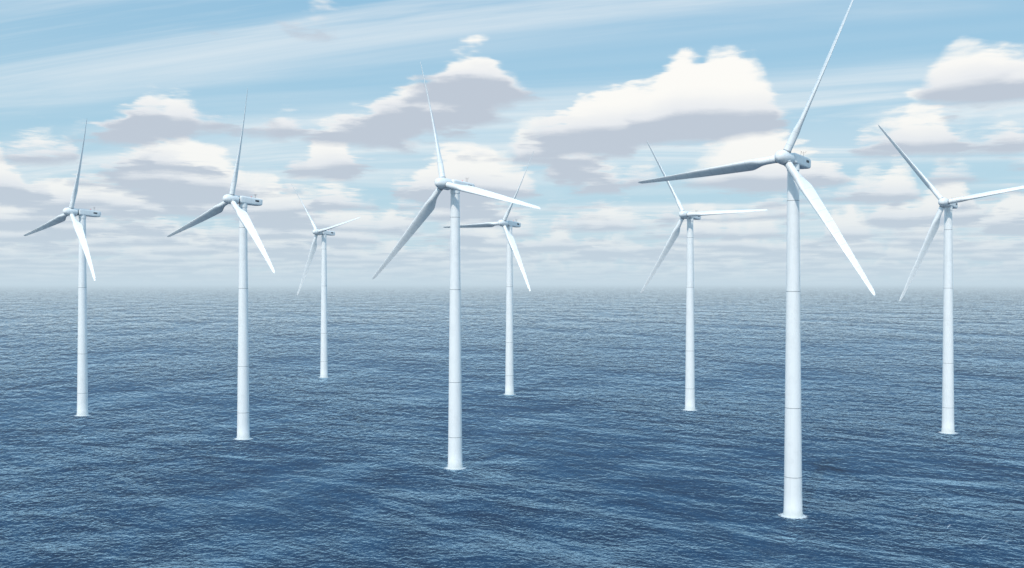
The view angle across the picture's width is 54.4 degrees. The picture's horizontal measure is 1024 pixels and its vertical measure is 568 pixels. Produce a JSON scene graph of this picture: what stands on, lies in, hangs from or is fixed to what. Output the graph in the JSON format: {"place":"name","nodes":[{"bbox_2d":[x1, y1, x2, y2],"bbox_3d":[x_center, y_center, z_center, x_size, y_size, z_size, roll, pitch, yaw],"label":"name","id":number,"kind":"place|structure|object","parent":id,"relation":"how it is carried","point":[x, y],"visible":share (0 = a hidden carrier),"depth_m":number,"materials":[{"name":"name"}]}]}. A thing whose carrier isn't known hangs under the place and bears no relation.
{"place":"outdoors","nodes":[
{"label":"outdoors","id":0,"kind":"place"},
{"bbox_2d":[0,283,1023,567],"bbox_3d":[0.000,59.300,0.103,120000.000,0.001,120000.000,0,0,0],"label":"sea water","id":1,"kind":"structure","parent":0,"point":[590,443],"depth_m":400.96,"materials":[{"name":"blue liquid"}]},
{"bbox_2d":[24,119,100,415],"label":"wind turbine","id":2,"kind":"object","parent":1,"relation":"on","point":[71,211],"visible":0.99,"depth_m":441.92,"materials":[{"name":"white paint"}]},
{"bbox_2d":[167,88,274,439],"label":"wind turbine","id":3,"kind":"object","parent":1,"relation":"on","point":[245,226],"visible":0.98,"depth_m":375.71,"materials":[{"name":"white paint"}]},
{"bbox_2d":[292,185,359,377],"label":"wind turbine","id":4,"kind":"object","parent":1,"relation":"on","point":[324,232],"visible":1,"depth_m":619.45,"materials":[{"name":"white paint"}]},
{"bbox_2d":[372,62,539,469],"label":"wind turbine","id":5,"kind":"object","parent":1,"relation":"on","point":[453,186],"visible":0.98,"depth_m":316.20,"materials":[{"name":"white paint"}]},
{"bbox_2d":[444,152,533,394],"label":"wind turbine","id":6,"kind":"object","parent":1,"relation":"on","point":[506,225],"visible":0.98,"depth_m":525.87,"materials":[{"name":"white paint"}]},
{"bbox_2d":[641,140,766,410],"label":"wind turbine","id":7,"kind":"object","parent":1,"relation":"on","point":[690,217],"visible":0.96,"depth_m":460.90,"materials":[{"name":"white paint"}]},
{"bbox_2d":[638,0,874,518],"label":"wind turbine","id":8,"kind":"object","parent":1,"relation":"on","point":[793,163],"visible":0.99,"depth_m":251.08,"materials":[{"name":"white paint"}]},
{"bbox_2d":[878,125,1023,433],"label":"wind turbine","id":9,"kind":"object","parent":1,"relation":"on","point":[947,206],"visible":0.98,"depth_m":390.81,"materials":[{"name":"white paint"}]},
{"bbox_2d":[0,0,1023,282],"label":"sky","id":10,"kind":"structure","parent":0,"point":[337,112],"materials":[{"name":"blue"}]}
]}

